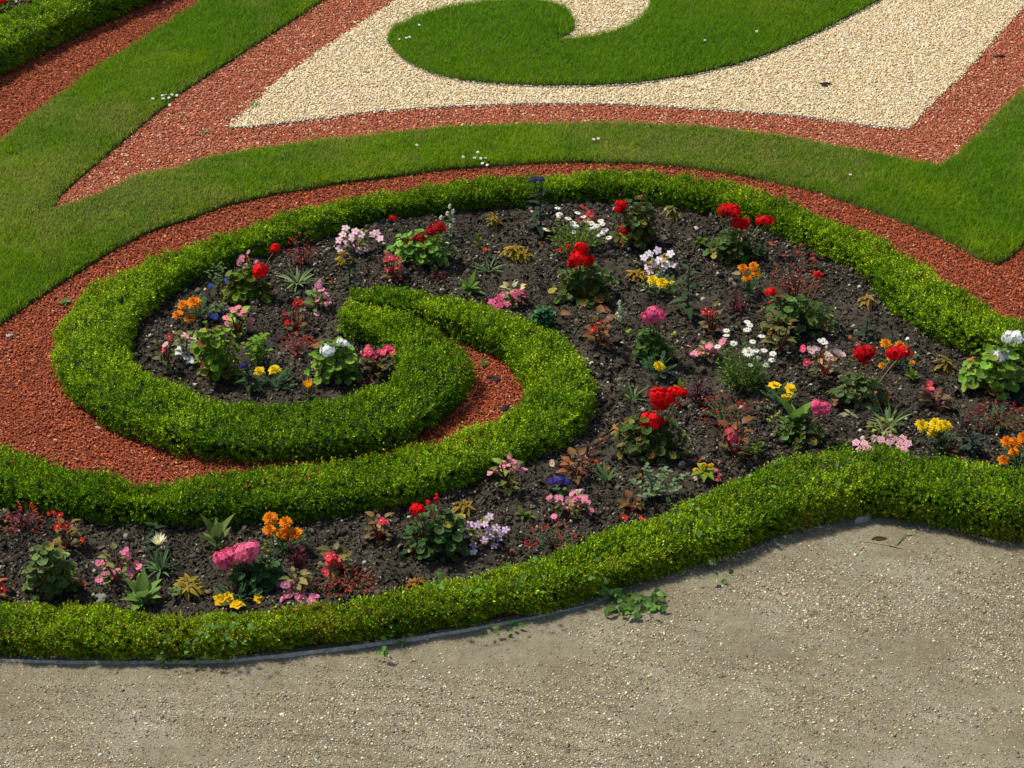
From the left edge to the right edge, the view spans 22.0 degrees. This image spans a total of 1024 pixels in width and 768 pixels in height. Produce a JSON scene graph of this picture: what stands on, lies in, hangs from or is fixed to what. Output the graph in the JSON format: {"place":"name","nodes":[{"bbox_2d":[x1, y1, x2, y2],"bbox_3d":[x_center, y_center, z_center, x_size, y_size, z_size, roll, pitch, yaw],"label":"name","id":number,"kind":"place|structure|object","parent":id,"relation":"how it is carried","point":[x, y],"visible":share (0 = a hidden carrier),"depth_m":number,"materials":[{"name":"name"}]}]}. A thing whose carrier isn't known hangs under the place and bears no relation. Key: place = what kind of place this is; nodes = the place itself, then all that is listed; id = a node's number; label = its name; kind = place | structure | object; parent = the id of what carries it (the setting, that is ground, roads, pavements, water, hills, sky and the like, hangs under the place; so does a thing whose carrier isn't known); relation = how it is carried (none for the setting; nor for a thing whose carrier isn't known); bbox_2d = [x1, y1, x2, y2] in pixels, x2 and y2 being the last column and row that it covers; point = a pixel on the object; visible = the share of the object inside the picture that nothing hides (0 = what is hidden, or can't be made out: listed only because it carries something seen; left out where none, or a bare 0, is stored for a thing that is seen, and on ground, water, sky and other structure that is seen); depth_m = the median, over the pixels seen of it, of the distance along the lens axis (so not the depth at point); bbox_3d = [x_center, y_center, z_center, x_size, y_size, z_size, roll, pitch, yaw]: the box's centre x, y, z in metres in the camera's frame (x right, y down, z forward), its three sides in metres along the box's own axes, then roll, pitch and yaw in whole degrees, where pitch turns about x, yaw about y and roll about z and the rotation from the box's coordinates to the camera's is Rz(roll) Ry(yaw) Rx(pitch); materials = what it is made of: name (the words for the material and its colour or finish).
{"place":"outdoors","nodes":[
{"label":"outdoors","id":0,"kind":"place"},
{"bbox_2d":[0,512,1023,767],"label":"path","id":1,"kind":"structure","parent":0,"point":[520,644],"depth_m":8.95,"materials":[{"name":"beige gravel"}]},
{"bbox_2d":[154,630,212,668],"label":"bindweed","id":2,"kind":"object","parent":1,"relation":"on","point":[175,661],"visible":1,"depth_m":9.01,"materials":[{"name":"green plant"}]},
{"bbox_2d":[598,584,668,618],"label":"bindweed","id":3,"kind":"object","parent":1,"relation":"on","point":[627,605],"visible":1,"depth_m":9.29,"materials":[{"name":"green plant"}]},
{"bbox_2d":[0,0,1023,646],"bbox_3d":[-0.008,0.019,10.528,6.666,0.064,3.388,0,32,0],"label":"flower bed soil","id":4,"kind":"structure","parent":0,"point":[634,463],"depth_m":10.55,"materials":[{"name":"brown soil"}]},
{"bbox_2d":[2,502,43,536],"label":"cuphea plant","id":5,"kind":"object","parent":4,"relation":"on","point":[22,522],"visible":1,"depth_m":9.66,"materials":[{"name":"red plant"}]},
{"bbox_2d":[21,541,86,601],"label":"geranium plant","id":6,"kind":"object","parent":4,"relation":"on","point":[52,579],"visible":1,"depth_m":9.27,"materials":[{"name":"green plant"}]},
{"bbox_2d":[47,510,84,550],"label":"begonia plant","id":7,"kind":"object","parent":4,"relation":"on","point":[66,526],"visible":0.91,"depth_m":9.56,"materials":[{"name":"brown plant"}]},
{"bbox_2d":[95,543,141,583],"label":"begonia plant","id":8,"kind":"object","parent":4,"relation":"on","point":[110,573],"visible":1,"depth_m":9.36,"materials":[{"name":"pink plant"}]},
{"bbox_2d":[119,568,161,611],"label":"foliage plant","id":9,"kind":"object","parent":4,"relation":"on","point":[144,591],"visible":0.98,"depth_m":9.29,"materials":[{"name":"green plant"}]},
{"bbox_2d":[137,533,183,579],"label":"gazania plant","id":10,"kind":"object","parent":4,"relation":"on","point":[161,561],"visible":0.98,"depth_m":9.44,"materials":[{"name":"green plant"}]},
{"bbox_2d":[151,333,179,369],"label":"begonia plant","id":11,"kind":"object","parent":4,"relation":"on","point":[168,336],"visible":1,"depth_m":10.63,"materials":[{"name":"plant"}]},
{"bbox_2d":[172,330,196,362],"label":"impatiens plant","id":12,"kind":"object","parent":4,"relation":"on","point":[182,348],"visible":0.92,"depth_m":10.67,"materials":[{"name":"white plant"}]},
{"bbox_2d":[173,573,206,599],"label":"coleus plant","id":13,"kind":"object","parent":4,"relation":"on","point":[188,585],"visible":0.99,"depth_m":9.32,"materials":[{"name":"yellow plant"}]},
{"bbox_2d":[172,293,213,323],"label":"marigold plant","id":14,"kind":"object","parent":4,"relation":"on","point":[195,303],"visible":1,"depth_m":10.96,"materials":[{"name":"orange plant"}]},
{"bbox_2d":[198,513,234,549],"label":"foliage plant","id":15,"kind":"object","parent":4,"relation":"on","point":[216,536],"visible":1,"depth_m":9.54,"materials":[{"name":"green plant"}]},
{"bbox_2d":[190,321,244,380],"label":"geranium plant","id":16,"kind":"object","parent":4,"relation":"on","point":[215,365],"visible":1,"depth_m":10.51,"materials":[{"name":"green plant"}]},
{"bbox_2d":[213,579,262,608],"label":"marigold plant","id":17,"kind":"object","parent":4,"relation":"on","point":[223,599],"visible":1,"depth_m":9.29,"materials":[{"name":"yellow plant"}]},
{"bbox_2d":[222,305,254,337],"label":"begonia plant","id":18,"kind":"object","parent":4,"relation":"on","point":[241,315],"visible":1,"depth_m":10.86,"materials":[{"name":"pink plant"}]},
{"bbox_2d":[212,540,286,594],"bbox_3d":[-0.919,0.625,9.345,0.239,0.185,0.192,13,34,20],"label":"geranium plant","id":19,"kind":"object","parent":4,"relation":"on","point":[267,575],"visible":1,"depth_m":9.32,"materials":[{"name":"green plant"}]},
{"bbox_2d":[234,362,264,394],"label":"heliotrope plant","id":20,"kind":"object","parent":4,"relation":"on","point":[249,386],"visible":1,"depth_m":10.46,"materials":[{"name":"green plant"}]},
{"bbox_2d":[220,243,279,306],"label":"geranium plant","id":21,"kind":"object","parent":4,"relation":"on","point":[244,288],"visible":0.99,"depth_m":11.09,"materials":[{"name":"green plant"}]},
{"bbox_2d":[241,332,273,366],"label":"foliage plant","id":22,"kind":"object","parent":4,"relation":"on","point":[256,347],"visible":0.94,"depth_m":10.64,"materials":[{"name":"green plant"}]},
{"bbox_2d":[254,360,295,390],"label":"marigold plant","id":23,"kind":"object","parent":4,"relation":"on","point":[273,369],"visible":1,"depth_m":10.52,"materials":[{"name":"green plant"}]},
{"bbox_2d":[259,511,306,558],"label":"marigold plant","id":24,"kind":"object","parent":4,"relation":"on","point":[284,533],"visible":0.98,"depth_m":9.52,"materials":[{"name":"orange plant"}]},
{"bbox_2d":[281,299,306,335],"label":"begonia plant","id":25,"kind":"object","parent":4,"relation":"on","point":[295,303],"visible":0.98,"depth_m":10.88,"materials":[{"name":"red plant"}]},
{"bbox_2d":[276,567,319,605],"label":"begonia plant","id":26,"kind":"object","parent":4,"relation":"on","point":[298,589],"visible":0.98,"depth_m":9.30,"materials":[{"name":"pink plant"}]},
{"bbox_2d":[304,280,331,315],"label":"begonia plant","id":27,"kind":"object","parent":4,"relation":"on","point":[312,301],"visible":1,"depth_m":11.02,"materials":[{"name":"pink plant"}]},
{"bbox_2d":[304,336,362,385],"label":"geranium plant","id":28,"kind":"object","parent":4,"relation":"on","point":[338,365],"visible":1,"depth_m":10.52,"materials":[{"name":"green plant"}]},
{"bbox_2d":[316,542,357,577],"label":"begonia plant","id":29,"kind":"object","parent":4,"relation":"on","point":[332,560],"visible":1,"depth_m":9.41,"materials":[{"name":"red plant"}]},
{"bbox_2d":[314,566,378,598],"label":"cuphea plant","id":30,"kind":"object","parent":4,"relation":"on","point":[340,583],"visible":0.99,"depth_m":9.36,"materials":[{"name":"red plant"}]},
{"bbox_2d":[335,225,383,253],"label":"impatiens plant","id":31,"kind":"object","parent":4,"relation":"on","point":[356,247],"visible":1,"depth_m":11.46,"materials":[{"name":"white plant"}]},
{"bbox_2d":[359,344,394,377],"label":"begonia plant","id":32,"kind":"object","parent":4,"relation":"on","point":[366,352],"visible":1,"depth_m":10.59,"materials":[{"name":"pink plant"}]},
{"bbox_2d":[363,511,393,544],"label":"begonia plant","id":33,"kind":"object","parent":4,"relation":"on","point":[375,528],"visible":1,"depth_m":9.59,"materials":[{"name":"brown plant"}]},
{"bbox_2d":[381,250,404,283],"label":"begonia plant","id":34,"kind":"object","parent":4,"relation":"on","point":[391,269],"visible":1,"depth_m":11.25,"materials":[{"name":"pink plant"}]},
{"bbox_2d":[386,215,459,269],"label":"geranium plant","id":35,"kind":"object","parent":4,"relation":"on","point":[421,243],"visible":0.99,"depth_m":11.32,"materials":[{"name":"green plant"}]},
{"bbox_2d":[399,493,470,564],"bbox_3d":[-0.279,0.506,9.506,0.263,0.262,0.225,0,32,0],"label":"geranium plant","id":36,"kind":"object","parent":4,"relation":"on","point":[446,539],"visible":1,"depth_m":9.50,"materials":[{"name":"green plant"}]},
{"bbox_2d":[458,512,510,554],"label":"impatiens plant","id":37,"kind":"object","parent":4,"relation":"on","point":[494,530],"visible":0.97,"depth_m":9.57,"materials":[{"name":"purple plant"}]},
{"bbox_2d":[487,452,527,494],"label":"begonia plant","id":38,"kind":"object","parent":4,"relation":"on","point":[514,466],"visible":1,"depth_m":9.82,"materials":[{"name":"green plant"}]},
{"bbox_2d":[488,281,528,310],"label":"impatiens plant","id":39,"kind":"object","parent":4,"relation":"on","point":[519,294],"visible":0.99,"depth_m":11.07,"materials":[{"name":"pink plant"}]},
{"bbox_2d":[499,244,533,263],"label":"coleus plant","id":40,"kind":"object","parent":4,"relation":"on","point":[517,253],"visible":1,"depth_m":11.41,"materials":[{"name":"yellow plant"}]},
{"bbox_2d":[525,176,554,236],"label":"heliotrope plant","id":41,"kind":"object","parent":4,"relation":"on","point":[536,211],"visible":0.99,"depth_m":11.58,"materials":[{"name":"green plant"}]},
{"bbox_2d":[529,305,555,327],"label":"plant","id":42,"kind":"object","parent":4,"relation":"on","point":[544,316],"visible":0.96,"depth_m":10.91,"materials":[{"name":"green plant"}]},
{"bbox_2d":[524,521,577,551],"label":"cuphea plant","id":43,"kind":"object","parent":4,"relation":"on","point":[553,537],"visible":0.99,"depth_m":9.54,"materials":[{"name":"red plant"}]},
{"bbox_2d":[546,475,571,495],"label":"heliotrope plant","id":44,"kind":"object","parent":4,"relation":"on","point":[560,482],"visible":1,"depth_m":9.84,"materials":[{"name":"purple plant"}]},
{"bbox_2d":[546,489,593,520],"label":"begonia plant","id":45,"kind":"object","parent":4,"relation":"on","point":[578,499],"visible":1,"depth_m":9.73,"materials":[{"name":"pink plant"}]},
{"bbox_2d":[549,447,592,483],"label":"begonia plant","id":46,"kind":"object","parent":4,"relation":"on","point":[583,460],"visible":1,"depth_m":9.96,"materials":[{"name":"brown plant"}]},
{"bbox_2d":[543,207,611,253],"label":"daisy plant","id":47,"kind":"object","parent":4,"relation":"on","point":[567,239],"visible":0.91,"depth_m":11.47,"materials":[{"name":"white plant"}]},
{"bbox_2d":[548,242,618,309],"bbox_3d":[0.302,-0.476,11.082,0.303,0.277,0.232,0,32,0],"label":"geranium plant","id":48,"kind":"object","parent":4,"relation":"on","point":[581,285],"visible":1,"depth_m":11.08,"materials":[{"name":"green plant"}]},
{"bbox_2d":[582,305,617,348],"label":"begonia plant","id":49,"kind":"object","parent":4,"relation":"on","point":[596,327],"visible":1,"depth_m":10.76,"materials":[{"name":"brown plant"}]},
{"bbox_2d":[616,489,644,521],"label":"begonia plant","id":50,"kind":"object","parent":4,"relation":"on","point":[624,502],"visible":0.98,"depth_m":9.78,"materials":[{"name":"brown plant"}]},
{"bbox_2d":[608,195,657,248],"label":"geranium plant","id":51,"kind":"object","parent":4,"relation":"on","point":[635,226],"visible":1,"depth_m":11.46,"materials":[{"name":"green plant"}]},
{"bbox_2d":[612,386,689,464],"bbox_3d":[0.536,0.138,10.039,0.300,0.293,0.236,0,32,0],"label":"geranium plant","id":52,"kind":"object","parent":4,"relation":"on","point":[643,440],"visible":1,"depth_m":10.03,"materials":[{"name":"green plant"}]},
{"bbox_2d":[626,306,676,365],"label":"geranium plant","id":53,"kind":"object","parent":4,"relation":"on","point":[654,345],"visible":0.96,"depth_m":10.63,"materials":[{"name":"green plant"}]},
{"bbox_2d":[640,246,675,275],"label":"impatiens plant","id":54,"kind":"object","parent":4,"relation":"on","point":[663,261],"visible":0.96,"depth_m":11.33,"materials":[{"name":"white plant"}]},
{"bbox_2d":[640,350,677,378],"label":"marigold plant","id":55,"kind":"object","parent":4,"relation":"on","point":[658,366],"visible":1,"depth_m":10.56,"materials":[{"name":"green plant"}]},
{"bbox_2d":[629,462,689,497],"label":"foliage plant","id":56,"kind":"object","parent":4,"relation":"on","point":[656,487],"visible":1,"depth_m":9.82,"materials":[{"name":"green plant"}]},
{"bbox_2d":[639,269,681,296],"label":"marigold plant","id":57,"kind":"object","parent":4,"relation":"on","point":[659,282],"visible":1,"depth_m":11.13,"materials":[{"name":"yellow plant"}]},
{"bbox_2d":[667,264,703,319],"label":"heliotrope plant","id":58,"kind":"object","parent":4,"relation":"on","point":[690,310],"visible":0.97,"depth_m":10.97,"materials":[{"name":"green plant"}]},
{"bbox_2d":[686,337,725,362],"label":"begonia plant","id":59,"kind":"object","parent":4,"relation":"on","point":[708,347],"visible":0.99,"depth_m":10.68,"materials":[{"name":"pink plant"}]},
{"bbox_2d":[691,463,721,482],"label":"flowering plant","id":60,"kind":"object","parent":4,"relation":"on","point":[705,470],"visible":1,"depth_m":9.93,"materials":[{"name":"green plant"}]},
{"bbox_2d":[698,301,724,334],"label":"begonia plant","id":61,"kind":"object","parent":4,"relation":"on","point":[706,312],"visible":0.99,"depth_m":10.86,"materials":[{"name":"brown plant"}]},
{"bbox_2d":[697,392,748,431],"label":"cuphea plant","id":62,"kind":"object","parent":4,"relation":"on","point":[720,415],"visible":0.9,"depth_m":10.30,"materials":[{"name":"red plant"}]},
{"bbox_2d":[717,416,753,458],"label":"begonia plant","id":63,"kind":"object","parent":4,"relation":"on","point":[732,437],"visible":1,"depth_m":10.06,"materials":[{"name":"brown plant"}]},
{"bbox_2d":[703,203,773,265],"bbox_3d":[0.974,-0.665,11.393,0.249,0.270,0.227,-24,39,-34],"label":"geranium plant","id":64,"kind":"object","parent":4,"relation":"on","point":[734,247],"visible":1,"depth_m":11.38,"materials":[{"name":"green plant"}]},
{"bbox_2d":[714,320,775,392],"bbox_3d":[0.923,-0.120,10.473,0.238,0.334,0.213,8,32,13],"label":"daisy plant","id":65,"kind":"object","parent":4,"relation":"on","point":[734,379],"visible":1,"depth_m":10.51,"materials":[{"name":"green plant"}]},
{"bbox_2d":[731,262,766,294],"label":"marigold plant","id":66,"kind":"object","parent":4,"relation":"on","point":[748,277],"visible":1,"depth_m":11.12,"materials":[{"name":"orange plant"}]},
{"bbox_2d":[760,308,798,351],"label":"begonia plant","id":67,"kind":"object","parent":4,"relation":"on","point":[770,339],"visible":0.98,"depth_m":10.73,"materials":[{"name":"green plant"}]},
{"bbox_2d":[760,381,799,408],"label":"marigold plant","id":68,"kind":"object","parent":4,"relation":"on","point":[789,388],"visible":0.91,"depth_m":10.39,"materials":[{"name":"yellow plant"}]},
{"bbox_2d":[775,394,814,428],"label":"foliage plant","id":69,"kind":"object","parent":4,"relation":"on","point":[794,413],"visible":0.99,"depth_m":10.20,"materials":[{"name":"green plant"}]},
{"bbox_2d":[765,243,825,300],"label":"cuphea plant","id":70,"kind":"object","parent":4,"relation":"on","point":[789,287],"visible":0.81,"depth_m":11.10,"materials":[{"name":"red plant"}]},
{"bbox_2d":[766,399,831,449],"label":"geranium plant","id":71,"kind":"object","parent":4,"relation":"on","point":[800,434],"visible":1,"depth_m":10.15,"materials":[{"name":"green plant"}]},
{"bbox_2d":[758,271,841,338],"bbox_3d":[1.195,-0.345,10.869,0.358,0.273,0.262,0,32,0],"label":"geranium plant","id":72,"kind":"object","parent":4,"relation":"on","point":[791,310],"visible":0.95,"depth_m":10.85,"materials":[{"name":"green plant"}]},
{"bbox_2d":[800,338,845,379],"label":"begonia plant","id":73,"kind":"object","parent":4,"relation":"on","point":[814,348],"visible":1,"depth_m":10.55,"materials":[{"name":"pink plant"}]},
{"bbox_2d":[825,344,912,412],"bbox_3d":[1.409,-0.047,10.392,0.327,0.258,0.217,0,32,0],"label":"geranium plant","id":74,"kind":"object","parent":4,"relation":"on","point":[863,389],"visible":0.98,"depth_m":10.37,"materials":[{"name":"green plant"}]},
{"bbox_2d":[852,417,912,451],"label":"impatiens plant","id":75,"kind":"object","parent":4,"relation":"on","point":[880,439],"visible":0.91,"depth_m":10.16,"materials":[{"name":"pink plant"}]},
{"bbox_2d":[878,336,917,368],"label":"marigold plant","id":76,"kind":"object","parent":4,"relation":"on","point":[886,343],"visible":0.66,"depth_m":10.64,"materials":[{"name":"orange plant"}]},
{"bbox_2d":[917,380,952,411],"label":"begonia plant","id":77,"kind":"object","parent":4,"relation":"on","point":[927,388],"visible":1,"depth_m":10.36,"materials":[{"name":"brown plant"}]},
{"bbox_2d":[915,418,962,450],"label":"marigold plant","id":78,"kind":"object","parent":4,"relation":"on","point":[936,425],"visible":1,"depth_m":10.12,"materials":[{"name":"yellow plant"}]},
{"bbox_2d":[957,422,984,458],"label":"heliotrope plant","id":79,"kind":"object","parent":4,"relation":"on","point":[970,445],"visible":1,"depth_m":10.11,"materials":[{"name":"green plant"}]},
{"bbox_2d":[958,326,1023,400],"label":"geranium plant","id":80,"kind":"object","parent":4,"relation":"on","point":[994,376],"visible":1,"depth_m":10.42,"materials":[{"name":"green plant"}]},
{"bbox_2d":[966,401,1023,432],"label":"cuphea plant","id":81,"kind":"object","parent":4,"relation":"on","point":[1002,424],"visible":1,"depth_m":10.25,"materials":[{"name":"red plant"}]},
{"bbox_2d":[997,431,1023,470],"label":"marigold plant","id":82,"kind":"object","parent":4,"relation":"on","point":[1008,442],"visible":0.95,"depth_m":10.02,"materials":[{"name":"orange plant"}]},
{"bbox_2d":[0,0,1023,324],"bbox_3d":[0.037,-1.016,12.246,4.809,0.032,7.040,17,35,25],"label":"lawn","id":83,"kind":"structure","parent":0,"point":[124,240],"depth_m":12.19,"materials":[{"name":"plant"}]},
{"bbox_2d":[0,0,1023,655],"bbox_3d":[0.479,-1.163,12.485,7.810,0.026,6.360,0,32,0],"label":"mulch","id":84,"kind":"object","parent":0,"point":[20,112],"visible":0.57,"depth_m":11.38,"materials":[{"name":"red gravel"}]},
{"bbox_2d":[0,0,153,76],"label":"box hedge","id":85,"kind":"object","parent":84,"relation":"on","point":[35,29],"visible":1,"depth_m":13.37,"materials":[{"name":"green plant"}]},
{"bbox_2d":[0,282,602,529],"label":"box hedge","id":86,"kind":"object","parent":84,"relation":"on","point":[549,376],"visible":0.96,"depth_m":9.87,"materials":[{"name":"green plant"}]},
{"bbox_2d":[0,438,1023,663],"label":"box hedge","id":87,"kind":"object","parent":84,"relation":"on","point":[758,509],"visible":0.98,"depth_m":9.39,"materials":[{"name":"green plant"}]},
{"bbox_2d":[193,612,254,649],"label":"bindweed","id":88,"kind":"object","parent":87,"relation":"attached to","point":[227,633],"visible":1,"depth_m":8.97,"materials":[{"name":"green plant"}]},
{"bbox_2d":[49,163,1023,466],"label":"box hedge","id":89,"kind":"object","parent":84,"relation":"on","point":[105,383],"visible":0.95,"depth_m":10.82,"materials":[{"name":"green plant"}]},
{"bbox_2d":[228,103,905,129],"bbox_3d":[0.261,-1.278,12.690,3.235,0.035,0.289,0,32,0],"label":"edging strip","id":90,"kind":"object","parent":84,"relation":"on","point":[738,111],"visible":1,"depth_m":12.73,"materials":[{"name":"grey"}]},
{"bbox_2d":[53,0,1023,208],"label":"chippings","id":91,"kind":"object","parent":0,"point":[273,61],"visible":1,"depth_m":12.68,"materials":[{"name":"red gravel"}]},
{"bbox_2d":[391,0,882,88],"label":"edging strip","id":92,"kind":"object","parent":91,"relation":"on","point":[810,37],"visible":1,"depth_m":13.05,"materials":[{"name":"grey"}]},
{"bbox_2d":[221,0,1023,131],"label":"gravel","id":93,"kind":"structure","parent":0,"point":[893,73],"depth_m":13.06,"materials":[{"name":"beige gravel"}]},
{"bbox_2d":[377,0,878,87],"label":"curled lawn","id":94,"kind":"structure","parent":0,"point":[594,83],"depth_m":13.34,"materials":[{"name":"plant"}]},
{"label":"ground","id":95,"kind":"structure","parent":0,"visible":0},
{"bbox_2d":[0,527,1001,664],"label":"edging strip","id":96,"kind":"object","parent":95,"relation":"on","point":[315,651],"visible":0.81,"depth_m":9.08,"materials":[{"name":"grey metal"}]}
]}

